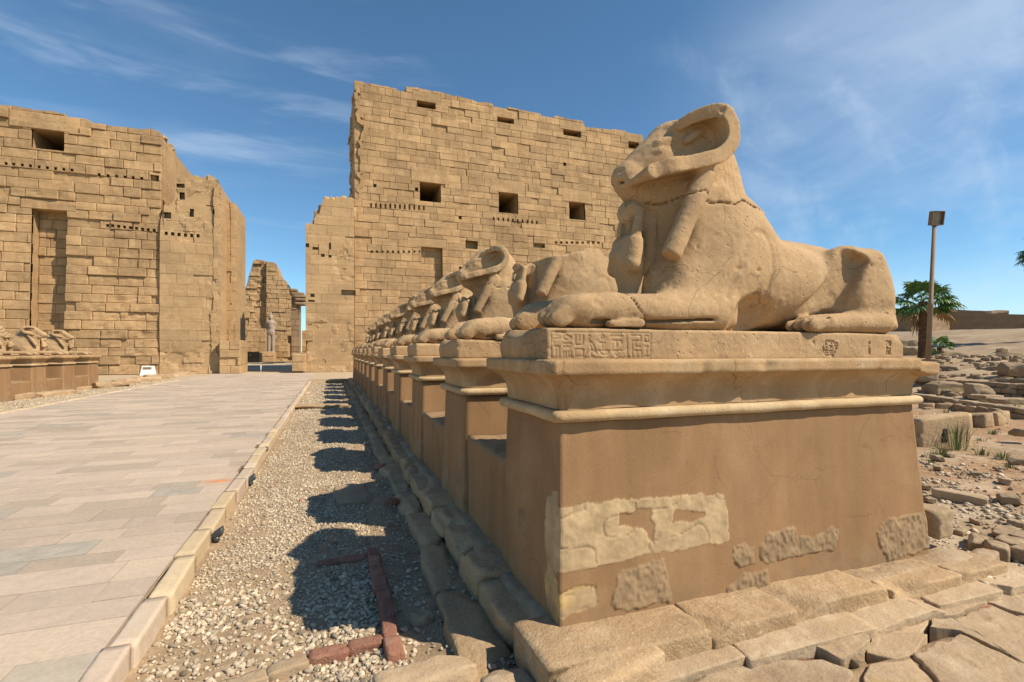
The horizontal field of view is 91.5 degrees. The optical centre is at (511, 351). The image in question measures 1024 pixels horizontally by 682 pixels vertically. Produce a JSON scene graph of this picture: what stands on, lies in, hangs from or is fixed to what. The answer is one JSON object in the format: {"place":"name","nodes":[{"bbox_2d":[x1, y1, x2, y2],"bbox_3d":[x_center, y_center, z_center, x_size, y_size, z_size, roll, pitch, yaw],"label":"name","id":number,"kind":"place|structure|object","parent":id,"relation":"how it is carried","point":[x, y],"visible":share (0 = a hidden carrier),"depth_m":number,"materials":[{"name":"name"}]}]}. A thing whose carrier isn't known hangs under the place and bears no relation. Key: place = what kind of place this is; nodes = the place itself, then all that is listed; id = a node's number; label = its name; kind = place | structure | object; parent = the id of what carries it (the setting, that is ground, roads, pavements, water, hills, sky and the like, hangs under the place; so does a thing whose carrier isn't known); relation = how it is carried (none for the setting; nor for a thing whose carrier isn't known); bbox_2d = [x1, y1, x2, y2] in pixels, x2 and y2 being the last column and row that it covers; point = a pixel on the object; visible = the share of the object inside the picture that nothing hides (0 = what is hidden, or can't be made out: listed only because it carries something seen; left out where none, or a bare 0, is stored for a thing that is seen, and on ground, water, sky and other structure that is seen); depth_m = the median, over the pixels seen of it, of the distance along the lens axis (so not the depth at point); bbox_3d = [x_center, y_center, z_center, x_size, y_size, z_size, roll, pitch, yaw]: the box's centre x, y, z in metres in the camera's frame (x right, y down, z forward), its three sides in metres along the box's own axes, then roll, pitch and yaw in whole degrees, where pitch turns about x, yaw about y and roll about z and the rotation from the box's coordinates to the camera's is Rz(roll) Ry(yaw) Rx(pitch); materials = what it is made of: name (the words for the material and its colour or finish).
{"place":"outdoors","nodes":[
{"label":"outdoors","id":0,"kind":"place"},
{"bbox_2d":[0,372,314,681],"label":"path","id":1,"kind":"structure","parent":0,"point":[107,501],"depth_m":5.75,"materials":[{"name":"stone"}]},
{"bbox_2d":[0,328,1023,681],"bbox_3d":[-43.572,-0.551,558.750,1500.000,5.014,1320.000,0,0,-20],"label":"ground","id":2,"kind":"structure","parent":0,"point":[982,342],"depth_m":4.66,"materials":[{"name":"gravel"}]},
{"bbox_2d":[0,357,16,401],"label":"pedestal","id":3,"kind":"object","parent":2,"relation":"on","point":[5,386],"visible":0.96,"depth_m":17.35,"materials":[{"name":"stone"}]},
{"bbox_2d":[11,381,30,400],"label":"wall","id":4,"kind":"structure","parent":2,"relation":"on","point":[19,387],"depth_m":18.23,"materials":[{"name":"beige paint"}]},
{"bbox_2d":[15,392,35,399],"bbox_3d":[-18.180,1.673,18.070,0.633,0.314,1.827,0,0,-5],"label":"rock slab","id":5,"kind":"object","parent":2,"relation":"on","point":[28,395],"visible":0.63,"depth_m":18.36,"materials":[{"name":"stone"}]},
{"bbox_2d":[10,356,50,392],"bbox_3d":[-19.777,0.967,18.878,3.232,1.569,1.269,0,0,-20],"label":"pedestal","id":6,"kind":"object","parent":2,"relation":"on","point":[32,369],"visible":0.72,"depth_m":18.92,"materials":[{"name":"stone"}]},
{"bbox_2d":[0,325,40,356],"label":"ram sphinx","id":7,"kind":"object","parent":6,"relation":"on","point":[7,346],"visible":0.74,"depth_m":18.95,"materials":[{"name":"stone"}]},
{"bbox_2d":[46,378,61,390],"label":"wall","id":8,"kind":"structure","parent":2,"relation":"on","point":[54,383],"depth_m":20.49,"materials":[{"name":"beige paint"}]},
{"bbox_2d":[35,389,76,397],"bbox_3d":[-18.250,1.666,19.845,0.629,0.260,1.632,0,0,-5],"label":"rock slab","id":9,"kind":"object","parent":2,"relation":"on","point":[59,392],"visible":0.74,"depth_m":19.69,"materials":[{"name":"stone"}]},
{"bbox_2d":[46,356,78,389],"bbox_3d":[-20.580,0.967,21.086,3.233,1.570,1.267,0,0,-20],"label":"pedestal","id":10,"kind":"object","parent":2,"relation":"on","point":[62,367],"visible":0.42,"depth_m":21.13,"materials":[{"name":"stone"}]},
{"bbox_2d":[9,326,70,355],"bbox_3d":[-20.643,-0.392,21.044,3.052,1.409,0.884,0,0,-21],"label":"ram sphinx","id":11,"kind":"object","parent":10,"relation":"on","point":[28,338],"visible":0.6,"depth_m":20.96,"materials":[{"name":"stone"}]},
{"bbox_2d":[75,375,87,386],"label":"wall","id":12,"kind":"structure","parent":2,"relation":"on","point":[81,380],"depth_m":22.70,"materials":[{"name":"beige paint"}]},
{"bbox_2d":[74,355,101,387],"bbox_3d":[-21.384,0.967,23.295,3.232,1.569,1.269,0,0,-20],"label":"pedestal","id":13,"kind":"object","parent":2,"relation":"on","point":[86,365],"visible":0.25,"depth_m":23.34,"materials":[{"name":"stone"}]},
{"bbox_2d":[45,330,94,355],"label":"ram sphinx","id":14,"kind":"object","parent":13,"relation":"on","point":[57,340],"visible":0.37,"depth_m":23.21,"materials":[{"name":"stone"}]},
{"bbox_2d":[0,380,177,413],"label":"kerb","id":15,"kind":"structure","parent":2,"relation":"on","point":[35,406],"depth_m":17.08,"materials":[{"name":"stone"}]},
{"bbox_2d":[0,105,191,374],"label":"pylon tower","id":16,"kind":"structure","parent":2,"relation":"on","point":[83,201],"depth_m":35.37,"materials":[{"name":"stone"}]},
{"bbox_2d":[92,381,112,388],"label":"edging rock","id":17,"kind":"object","parent":2,"relation":"on","point":[102,384],"visible":0.81,"depth_m":23.66,"materials":[{"name":"stone"}]},
{"bbox_2d":[140,366,155,375],"bbox_3d":[-25.396,1.320,34.817,0.840,0.660,0.600,0,0,-20],"label":"floodlight box","id":18,"kind":"object","parent":2,"relation":"on","point":[147,370],"visible":0.84,"depth_m":34.59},
{"bbox_2d":[79,381,310,681],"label":"kerb","id":19,"kind":"structure","parent":2,"relation":"on","point":[120,657],"depth_m":3.49,"materials":[{"name":"stone"}]},
{"bbox_2d":[159,175,247,373],"bbox_3d":[-24.334,-5.857,40.377,5.392,15.014,7.696,0,0,-20],"label":"gateway jamb","id":20,"kind":"object","parent":2,"relation":"on","point":[202,292],"visible":1,"depth_m":37.42,"materials":[{"name":"stone"}]},
{"bbox_2d":[211,526,223,542],"bbox_3d":[-2.776,1.709,4.675,0.117,0.142,0.092,0,0,-20],"label":"ground spotlight","id":21,"kind":"object","parent":2,"relation":"on","point":[216,534],"visible":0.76,"depth_m":4.65,"materials":[{"name":"grey metal"}]},
{"bbox_2d":[247,351,261,361],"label":"stone bench","id":22,"kind":"object","parent":2,"relation":"on","point":[254,356],"visible":0.75,"depth_m":55.57,"materials":[{"name":"stone"}]},
{"bbox_2d":[246,328,266,351],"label":"wall stub","id":23,"kind":"object","parent":2,"relation":"on","point":[256,339],"depth_m":71.79,"materials":[{"name":"stone"}]},
{"bbox_2d":[219,654,309,681],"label":"brick edging","id":24,"kind":"object","parent":2,"relation":"on","point":[284,668],"visible":0.95,"depth_m":2.74,"materials":[{"name":"stone"}]},
{"bbox_2d":[259,351,275,361],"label":"statue base","id":25,"kind":"object","parent":2,"relation":"on","point":[268,356],"visible":0.8,"depth_m":67.78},
{"bbox_2d":[265,312,276,352],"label":"colossus statue","id":26,"kind":"object","parent":25,"relation":"on","point":[270,323],"visible":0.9,"depth_m":68.56,"materials":[{"name":"beige stone"}]},
{"bbox_2d":[245,259,294,361],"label":"ruined pylon","id":27,"kind":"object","parent":2,"relation":"on","point":[267,289],"visible":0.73,"depth_m":82.94,"materials":[{"name":"stone"}]},
{"bbox_2d":[275,342,289,356],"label":"stone block","id":28,"kind":"structure","parent":2,"relation":"on","point":[282,349],"depth_m":71.11,"materials":[{"name":"stone"}]},
{"bbox_2d":[289,288,305,356],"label":"ruined pier","id":29,"kind":"structure","parent":2,"relation":"on","point":[298,300],"depth_m":75.33,"materials":[{"name":"stone"}]},
{"bbox_2d":[295,403,348,408],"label":"stone slab","id":30,"kind":"structure","parent":2,"relation":"on","point":[318,406],"depth_m":15.65,"materials":[{"name":"stone"}]},
{"bbox_2d":[292,196,355,372],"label":"gateway jamb","id":31,"kind":"object","parent":2,"relation":"on","point":[330,292],"visible":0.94,"depth_m":40.34,"materials":[{"name":"stone"}]},
{"bbox_2d":[292,358,303,370],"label":"gate block","id":32,"kind":"structure","parent":31,"relation":"attached to","point":[297,364],"depth_m":38.69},
{"bbox_2d":[317,553,367,567],"bbox_3d":[-1.444,1.789,4.266,0.414,0.039,0.125,0,0,-20],"label":"brick edging","id":33,"kind":"object","parent":2,"relation":"on","point":[345,559],"visible":0.87,"depth_m":4.25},
{"bbox_2d":[308,634,382,665],"bbox_3d":[-0.976,1.777,2.958,0.430,0.083,0.115,0,0,-24],"label":"brick edging","id":34,"kind":"object","parent":2,"relation":"on","point":[328,654],"visible":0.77,"depth_m":2.93,"materials":[{"name":"brick"}]},
{"bbox_2d":[333,483,371,506],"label":"stone slab","id":35,"kind":"structure","parent":2,"relation":"on","point":[351,494],"depth_m":6.10,"materials":[{"name":"stone"}]},
{"bbox_2d":[358,353,363,388],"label":"pedestal","id":36,"kind":"object","parent":2,"relation":"on","point":[362,363],"visible":0.16,"depth_m":20.49,"materials":[{"name":"stone"}]},
{"bbox_2d":[358,313,389,352],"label":"ram sphinx","id":37,"kind":"object","parent":36,"relation":"on","point":[380,325],"visible":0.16,"depth_m":21.01,"materials":[{"name":"stone"}]},
{"bbox_2d":[361,353,368,392],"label":"pedestal","id":38,"kind":"object","parent":2,"relation":"on","point":[366,368],"visible":0.12,"depth_m":18.24,"materials":[{"name":"stone"}]},
{"bbox_2d":[362,310,394,352],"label":"ram sphinx","id":39,"kind":"object","parent":38,"relation":"on","point":[386,320],"visible":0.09,"depth_m":18.76,"materials":[{"name":"stone"}]},
{"bbox_2d":[365,354,374,398],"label":"pedestal","id":40,"kind":"object","parent":2,"relation":"on","point":[371,369],"visible":0.13,"depth_m":15.99,"materials":[{"name":"stone"}]},
{"bbox_2d":[366,303,407,353],"bbox_3d":[-3.330,-0.784,16.817,3.052,1.718,0.884,0,0,-19],"label":"ram sphinx","id":41,"kind":"object","parent":40,"relation":"on","point":[394,317],"visible":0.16,"depth_m":16.50,"materials":[{"name":"stone"}]},
{"bbox_2d":[370,354,382,407],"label":"pedestal","id":42,"kind":"object","parent":2,"relation":"on","point":[378,364],"visible":0.11,"depth_m":13.74,"materials":[{"name":"stone"}]},
{"bbox_2d":[371,295,420,353],"bbox_3d":[-2.529,-0.799,14.572,3.057,1.711,0.878,0,0,-20],"label":"ram sphinx","id":43,"kind":"object","parent":42,"relation":"on","point":[408,315],"visible":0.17,"depth_m":14.22,"materials":[{"name":"stone"}]},
{"bbox_2d":[378,354,393,417],"bbox_3d":[-1.617,0.831,12.332,3.232,1.538,1.154,0,0,-20],"label":"pedestal","id":44,"kind":"object","parent":2,"relation":"on","point":[387,367],"visible":0.2,"depth_m":11.44,"materials":[{"name":"stone"}]},
{"bbox_2d":[378,286,440,354],"bbox_3d":[-1.708,-0.741,12.283,3.061,1.718,0.886,0,0,-21],"label":"ram sphinx","id":45,"kind":"object","parent":44,"relation":"on","point":[421,304],"visible":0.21,"depth_m":11.94,"materials":[{"name":"stone"}]},
{"bbox_2d":[367,548,405,662],"bbox_3d":[-0.949,1.765,3.629,0.124,0.116,1.645,0,0,-20],"label":"brick edging","id":46,"kind":"object","parent":2,"relation":"on","point":[394,651],"visible":0.95,"depth_m":3.33,"materials":[{"name":"brick"}]},
{"bbox_2d":[387,390,393,423],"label":"wall","id":47,"kind":"structure","parent":2,"relation":"on","point":[390,393],"depth_m":10.88,"materials":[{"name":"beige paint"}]},
{"bbox_2d":[387,355,411,433],"bbox_3d":[-0.852,0.831,10.229,3.233,1.539,1.152,0,0,-20],"label":"pedestal","id":48,"kind":"object","parent":2,"relation":"on","point":[402,370],"visible":0.19,"depth_m":9.33,"materials":[{"name":"stone"}]},
{"bbox_2d":[390,271,472,354],"bbox_3d":[-0.907,-0.762,10.166,3.061,1.718,0.886,0,0,-20],"label":"ram sphinx","id":49,"kind":"object","parent":48,"relation":"on","point":[446,292],"visible":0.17,"depth_m":9.81,"materials":[{"name":"stone"}]},
{"bbox_2d":[401,400,411,444],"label":"wall","id":50,"kind":"structure","parent":2,"relation":"on","point":[406,407],"depth_m":8.61,"materials":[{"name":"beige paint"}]},
{"bbox_2d":[410,609,433,628],"bbox_3d":[-0.594,1.765,3.270,0.146,0.108,0.116,0,0,-39],"label":"loose stone","id":51,"kind":"object","parent":2,"relation":"on","point":[422,618],"visible":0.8,"depth_m":3.24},
{"bbox_2d":[404,356,445,460],"bbox_3d":[-0.030,0.831,7.969,3.232,1.538,1.154,0,0,-20],"label":"pedestal","id":52,"kind":"object","parent":2,"relation":"on","point":[427,376],"visible":0.14,"depth_m":7.10,"materials":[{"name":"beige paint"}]},
{"bbox_2d":[407,245,515,355],"bbox_3d":[-0.082,-0.770,7.889,3.061,1.718,0.886,0,0,-19],"label":"ram sphinx","id":53,"kind":"object","parent":52,"relation":"on","point":[484,276],"visible":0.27,"depth_m":7.53,"materials":[{"name":"stone"}]},
{"bbox_2d":[372,654,477,681],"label":"stone block","id":54,"kind":"structure","parent":2,"relation":"on","point":[445,668],"depth_m":2.58,"materials":[{"name":"stone"}]},
{"bbox_2d":[343,381,512,681],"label":"footing course","id":55,"kind":"object","parent":2,"relation":"on","point":[471,634],"visible":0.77,"depth_m":3.66,"materials":[{"name":"stone"}]},
{"bbox_2d":[423,411,444,481],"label":"wall","id":56,"kind":"structure","parent":2,"relation":"on","point":[433,434],"depth_m":6.32,"materials":[{"name":"beige paint"}]},
{"bbox_2d":[347,378,525,661],"bbox_3d":[-4.638,1.680,16.019,0.417,0.354,28.937,0,0,-20],"label":"footing course","id":57,"kind":"object","parent":2,"relation":"on","point":[480,571],"visible":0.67,"depth_m":4.04,"materials":[{"name":"stone"}]},
{"bbox_2d":[433,357,507,512],"bbox_3d":[0.797,0.831,5.695,3.233,1.539,1.152,0,0,-20],"label":"pedestal","id":58,"kind":"object","parent":2,"relation":"on","point":[475,389],"visible":0.19,"depth_m":4.85,"materials":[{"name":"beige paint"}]},
{"bbox_2d":[439,248,617,357],"bbox_3d":[0.739,-0.529,5.633,3.062,1.233,0.893,0,0,-20],"label":"ram sphinx","id":59,"kind":"object","parent":58,"relation":"on","point":[553,277],"visible":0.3,"depth_m":5.26,"materials":[{"name":"stone"}]},
{"bbox_2d":[467,433,506,551],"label":"wall","id":60,"kind":"structure","parent":2,"relation":"on","point":[486,458],"depth_m":4.17,"materials":[{"name":"beige paint"}]},
{"bbox_2d":[348,80,642,346],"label":"pylon tower","id":61,"kind":"structure","parent":2,"relation":"on","point":[441,184],"depth_m":44.84,"materials":[{"name":"stone"}]},
{"bbox_2d":[480,668,534,681],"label":"loose stone","id":62,"kind":"object","parent":2,"relation":"on","point":[515,675],"visible":0.82,"depth_m":2.52,"materials":[{"name":"stone"}]},
{"bbox_2d":[486,358,939,626],"bbox_3d":[1.514,0.811,3.721,3.233,1.539,1.154,0,0,-20],"label":"pedestal","id":63,"kind":"object","parent":2,"relation":"on","point":[634,485],"visible":0.98,"depth_m":3.15,"materials":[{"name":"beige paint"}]},
{"bbox_2d":[500,103,902,358],"bbox_3d":[1.455,-0.791,3.662,3.061,1.717,0.886,0,0,-20],"label":"ram sphinx","id":64,"kind":"object","parent":63,"relation":"on","point":[705,261],"visible":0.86,"depth_m":3.33,"materials":[{"name":"stone"}]},
{"bbox_2d":[513,548,1007,681],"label":"footing course","id":65,"kind":"object","parent":2,"relation":"on","point":[547,648],"visible":0.54,"depth_m":2.85,"materials":[{"name":"stone"}]},
{"bbox_2d":[652,562,1023,681],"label":"footing course","id":66,"kind":"object","parent":2,"relation":"on","point":[802,640],"visible":0.52,"depth_m":2.90,"materials":[{"name":"stone"}]},
{"bbox_2d":[554,646,664,681],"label":"stone block","id":67,"kind":"structure","parent":66,"relation":"on","point":[646,664],"depth_m":2.40,"materials":[{"name":"stone"}]},
{"bbox_2d":[850,655,866,668],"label":"loose stone","id":68,"kind":"object","parent":2,"relation":"on","point":[857,661],"visible":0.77,"depth_m":2.68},
{"bbox_2d":[698,594,1023,681],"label":"paving","id":69,"kind":"structure","parent":2,"relation":"on","point":[984,644],"depth_m":2.73,"materials":[{"name":"stone"}]},
{"bbox_2d":[801,604,995,660],"bbox_3d":[1.940,1.721,2.940,2.654,0.102,0.227,0,0,-20],"label":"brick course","id":70,"kind":"object","parent":2,"relation":"on","point":[986,606],"visible":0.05,"depth_m":3.28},
{"bbox_2d":[903,346,917,355],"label":"boulder","id":71,"kind":"object","parent":2,"relation":"on","point":[910,350],"visible":0.3,"depth_m":29.68,"materials":[{"name":"stone"}]},
{"bbox_2d":[891,313,950,331],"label":"mudbrick wall","id":72,"kind":"structure","parent":2,"relation":"on","point":[938,325],"depth_m":75.81,"materials":[{"name":"brick"}]},
{"bbox_2d":[915,374,938,381],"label":"boulder","id":73,"kind":"object","parent":2,"relation":"on","point":[927,378],"visible":0.34,"depth_m":19.79,"materials":[{"name":"stone"}]},
{"bbox_2d":[895,279,967,357],"bbox_3d":[20.630,-1.683,25.086,3.260,4.007,2.906,0,0,0],"label":"palm tree","id":74,"kind":"object","parent":2,"relation":"on","point":[946,304],"visible":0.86,"depth_m":24.84,"materials":[{"name":"green plant"}]},
{"bbox_2d":[925,211,944,360],"bbox_3d":[18.599,-2.700,21.978,0.733,6.974,0.345,0,0,-3],"label":"lamp post","id":75,"kind":"object","parent":2,"relation":"on","point":[936,219],"visible":0.96,"depth_m":21.94,"materials":[{"name":"metal"}]},
{"bbox_2d":[924,503,953,539],"bbox_3d":[3.299,1.331,3.964,0.214,0.231,0.277,0,0,-26],"label":"stone block","id":76,"kind":"object","parent":2,"relation":"on","point":[939,521],"depth_m":3.85,"materials":[{"name":"stone"}]},
{"bbox_2d":[918,403,965,408],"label":"stone curb","id":77,"kind":"structure","parent":2,"relation":"on","point":[939,405],"depth_m":15.28,"materials":[{"name":"stone"}]},
{"bbox_2d":[921,381,963,395],"bbox_3d":[16.387,1.380,18.813,1.527,0.558,0.699,0,0,-4],"label":"boulder","id":78,"kind":"object","parent":2,"relation":"on","point":[936,388],"visible":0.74,"depth_m":18.53,"materials":[{"name":"stone"}]},
{"bbox_2d":[913,412,972,447],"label":"foundation block","id":79,"kind":"structure","parent":2,"relation":"on","point":[929,430],"depth_m":9.20,"materials":[{"name":"stone"}]},
{"bbox_2d":[931,335,957,355],"bbox_3d":[23.502,-0.015,27.554,1.627,1.761,1.646,0,0,36],"label":"palm shrub","id":80,"kind":"object","parent":2,"relation":"on","point":[946,342],"visible":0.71,"depth_m":27.21,"materials":[{"name":"green plant"}]},
{"bbox_2d":[890,308,1008,331],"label":"mudbrick wall","id":81,"kind":"structure","parent":2,"relation":"on","point":[988,312],"depth_m":83.62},
{"bbox_2d":[939,365,974,370],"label":"boulder","id":82,"kind":"object","parent":2,"relation":"on","point":[947,367],"visible":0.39,"depth_m":21.66,"materials":[{"name":"stone"}]},
{"bbox_2d":[931,488,988,505],"bbox_3d":[5.344,1.738,5.954,0.178,0.140,0.506,0,0,-41],"label":"stone block","id":83,"kind":"object","parent":2,"relation":"on","point":[959,496],"depth_m":5.91,"materials":[{"name":"stone"}]},
{"bbox_2d":[912,393,1023,418],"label":"ruin wall","id":84,"kind":"structure","parent":2,"relation":"on","point":[1016,412],"depth_m":14.76,"materials":[{"name":"stone"}]},
{"bbox_2d":[914,354,1023,418],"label":"rubble","id":85,"kind":"object","parent":2,"relation":"on","point":[980,364],"visible":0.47,"depth_m":21.77,"materials":[{"name":"stone"}]},
{"bbox_2d":[923,400,1020,469],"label":"grass","id":86,"kind":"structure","parent":2,"relation":"on","point":[957,445],"depth_m":8.86,"materials":[{"name":"plant"}]},
{"bbox_2d":[943,402,1000,412],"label":"stone curb","id":87,"kind":"structure","parent":2,"relation":"on","point":[968,409],"depth_m":13.99,"materials":[{"name":"stone"}]},
{"bbox_2d":[925,421,1023,473],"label":"dry stems","id":88,"kind":"object","parent":2,"relation":"on","point":[993,460],"visible":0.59,"depth_m":8.27,"materials":[{"name":"plant"}]},
{"bbox_2d":[967,533,988,550],"bbox_3d":[4.216,1.724,4.490,0.173,0.112,0.357,0,0,44],"label":"border stone","id":89,"kind":"object","parent":2,"relation":"on","point":[974,541],"visible":0.57,"depth_m":4.44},
{"bbox_2d":[962,383,995,398],"bbox_3d":[16.149,1.382,17.197,0.784,0.582,0.569,0,0,6],"label":"boulder","id":90,"kind":"object","parent":2,"relation":"on","point":[973,388],"visible":0.61,"depth_m":17.04,"materials":[{"name":"stone"}]},
{"bbox_2d":[938,378,1023,397],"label":"ruin wall","id":91,"kind":"structure","parent":2,"relation":"on","point":[1016,390],"depth_m":17.41,"materials":[{"name":"stone"}]},
{"bbox_2d":[970,548,999,559],"bbox_3d":[3.918,1.718,4.142,0.268,0.130,0.165,0,0,-37],"label":"border stone","id":92,"kind":"object","parent":2,"relation":"on","point":[993,554],"visible":0.4,"depth_m":4.12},
{"bbox_2d":[967,394,1003,399],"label":"boulder","id":93,"kind":"object","parent":2,"relation":"on","point":[979,396],"visible":0.81,"depth_m":16.23,"materials":[{"name":"stone"}]},
{"bbox_2d":[950,313,1023,329],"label":"mudbrick wall","id":94,"kind":"structure","parent":2,"relation":"on","point":[967,321],"depth_m":76.51,"materials":[{"name":"brick"}]},
{"bbox_2d":[973,410,1009,427],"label":"stone block","id":95,"kind":"structure","parent":2,"relation":"on","point":[993,419],"depth_m":11.74,"materials":[{"name":"stone"}]},
{"bbox_2d":[983,539,1010,561],"bbox_3d":[4.162,1.711,4.284,0.221,0.164,0.176,0,0,-44],"label":"border stone","id":96,"kind":"object","parent":2,"relation":"on","point":[1003,549],"visible":0.62,"depth_m":4.21,"materials":[{"name":"stone"}]},
{"bbox_2d":[985,378,1023,383],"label":"ruin wall","id":97,"kind":"structure","parent":2,"relation":"on","point":[1007,380],"depth_m":18.84,"materials":[{"name":"stone"}]},
{"bbox_2d":[986,397,1023,404],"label":"boulder","id":98,"kind":"object","parent":2,"relation":"on","point":[1007,400],"visible":0.99,"depth_m":14.98,"materials":[{"name":"stone"}]},
{"bbox_2d":[991,525,1018,536],"bbox_3d":[4.653,1.723,4.706,0.330,0.118,0.173,0,0,-40],"label":"border stone","id":99,"kind":"object","parent":2,"relation":"on","point":[997,530],"visible":0.52,"depth_m":4.68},
{"bbox_2d":[993,534,1023,545],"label":"border stone","id":100,"kind":"object","parent":2,"relation":"on","point":[1010,540],"visible":0.42,"depth_m":4.39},
{"bbox_2d":[996,493,1021,505],"bbox_3d":[5.846,1.733,5.873,0.188,0.122,0.250,0,0,35],"label":"loose stone","id":101,"kind":"object","parent":2,"relation":"on","point":[1009,498],"visible":0.99,"depth_m":5.80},
{"bbox_2d":[997,363,1023,375],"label":"boulder","id":102,"kind":"object","parent":2,"relation":"on","point":[1010,369],"visible":1,"depth_m":19.32,"materials":[{"name":"stone"}]},
{"bbox_2d":[1006,519,1023,527],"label":"loose stone","id":103,"kind":"object","parent":2,"relation":"on","point":[1017,523],"visible":0.94,"depth_m":5.03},
{"bbox_2d":[1008,428,1023,436],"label":"boulder","id":104,"kind":"object","parent":2,"relation":"on","point":[1017,432],"visible":1,"depth_m":9.57,"materials":[{"name":"stone"}]},
{"bbox_2d":[1009,543,1023,564],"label":"border stone","id":105,"kind":"object","parent":2,"relation":"on","point":[1017,551],"visible":0.88,"depth_m":4.18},
{"bbox_2d":[0,0,1023,351],"label":"sky","id":106,"kind":"structure","parent":0,"point":[859,120],"materials":[{"name":"blue"}]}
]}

